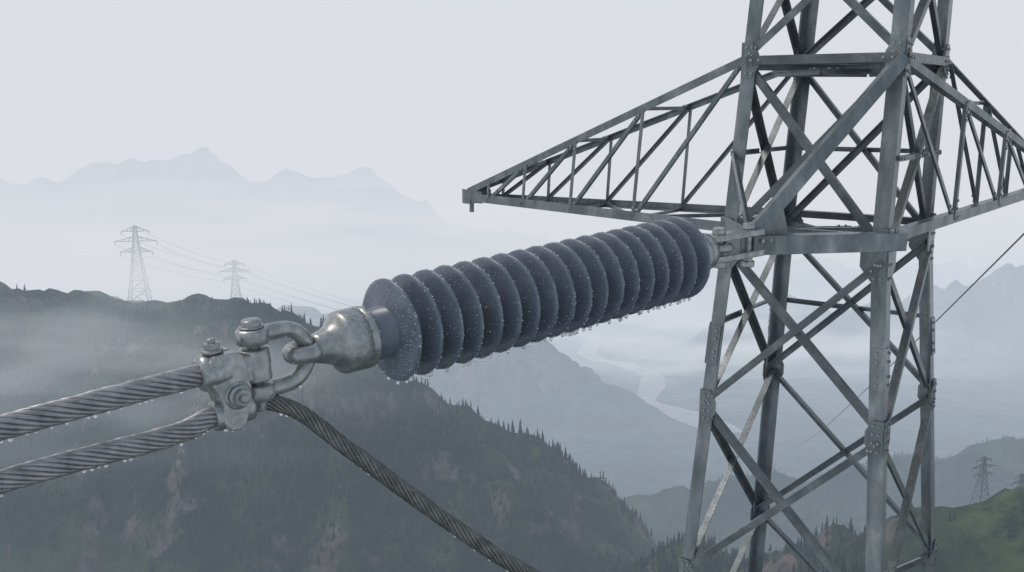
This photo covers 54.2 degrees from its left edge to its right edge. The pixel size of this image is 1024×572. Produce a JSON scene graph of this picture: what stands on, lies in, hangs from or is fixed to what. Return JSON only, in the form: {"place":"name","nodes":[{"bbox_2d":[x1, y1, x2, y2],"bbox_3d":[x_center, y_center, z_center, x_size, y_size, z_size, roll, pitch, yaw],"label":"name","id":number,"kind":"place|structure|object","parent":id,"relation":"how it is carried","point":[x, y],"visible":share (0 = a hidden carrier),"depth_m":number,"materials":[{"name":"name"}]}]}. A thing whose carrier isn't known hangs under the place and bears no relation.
{"place":"outdoors","nodes":[
{"label":"outdoors","id":0,"kind":"place"},
{"bbox_2d":[0,147,1023,571],"bbox_3d":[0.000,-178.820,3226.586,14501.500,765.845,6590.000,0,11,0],"label":"mountain terrain","id":1,"kind":"structure","parent":0,"point":[348,239],"depth_m":912.82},
{"bbox_2d":[114,225,156,300],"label":"distant transmission tower","id":2,"kind":"structure","parent":1,"relation":"on","point":[133,231],"depth_m":414.71,"materials":[{"name":"grey metal"}]},
{"bbox_2d":[116,234,362,312],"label":"overhead wires","id":3,"kind":"object","parent":2,"relation":"attached to","point":[239,280],"visible":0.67,"depth_m":439.26,"materials":[{"name":"grey metal"}]},
{"bbox_2d":[219,260,249,298],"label":"distant transmission tower","id":4,"kind":"structure","parent":1,"relation":"on","point":[233,262],"depth_m":435.85,"materials":[{"name":"grey metal"}]},
{"bbox_2d":[0,283,1022,571],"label":"conifer forest","id":5,"kind":"object","parent":1,"relation":"on","point":[270,447],"visible":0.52,"depth_m":218.73,"materials":[{"name":"green plant"}]},
{"bbox_2d":[462,0,1023,571],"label":"transmission tower","id":6,"kind":"structure","parent":1,"relation":"on","point":[892,70],"depth_m":10.18,"materials":[{"name":"metal"}]},
{"bbox_2d":[282,216,764,384],"bbox_3d":[0.369,0.024,7.321,4.483,0.884,0.679,-9,14,-39],"label":"power line insulator","id":7,"kind":"object","parent":6,"relation":"attached to","point":[446,317],"visible":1,"depth_m":6.80,"materials":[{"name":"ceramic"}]},
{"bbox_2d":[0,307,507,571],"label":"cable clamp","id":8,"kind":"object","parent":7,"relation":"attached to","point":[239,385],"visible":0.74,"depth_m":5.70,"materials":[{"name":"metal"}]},
{"bbox_2d":[0,364,202,440],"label":"power cable","id":9,"kind":"object","parent":8,"relation":"attached to","point":[30,419],"visible":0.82,"depth_m":5.24,"materials":[{"name":"metal"}]},
{"bbox_2d":[0,407,216,494],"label":"power cable","id":10,"kind":"object","parent":8,"relation":"attached to","point":[72,461],"visible":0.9,"depth_m":5.28,"materials":[{"name":"metal"}]},
{"bbox_2d":[256,395,540,571],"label":"jumper cable","id":11,"kind":"object","parent":8,"relation":"attached to","point":[363,460],"visible":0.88,"depth_m":6.00,"materials":[{"name":"metal"}]},
{"bbox_2d":[794,233,1023,489],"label":"overhead wires","id":12,"kind":"object","parent":6,"relation":"attached to","point":[1019,238],"visible":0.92,"depth_m":19.69,"materials":[{"name":"grey metal"}]},
{"bbox_2d":[970,456,995,502],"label":"distant transmission tower","id":13,"kind":"structure","parent":1,"relation":"on","point":[982,466],"depth_m":137.95,"materials":[{"name":"grey metal"}]},
{"bbox_2d":[1011,473,1023,488],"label":"distant transmission tower","id":14,"kind":"structure","parent":1,"relation":"on","point":[1021,481],"depth_m":141.26,"materials":[{"name":"grey metal"}]},
{"bbox_2d":[0,0,1023,216],"label":"sky","id":15,"kind":"structure","parent":0,"point":[439,99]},
{"bbox_2d":[576,331,741,433],"bbox_3d":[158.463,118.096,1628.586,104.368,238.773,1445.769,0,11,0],"label":"river","id":16,"kind":"structure","parent":0,"point":[652,385],"depth_m":1221.84,"materials":[{"name":"water"}]}
]}

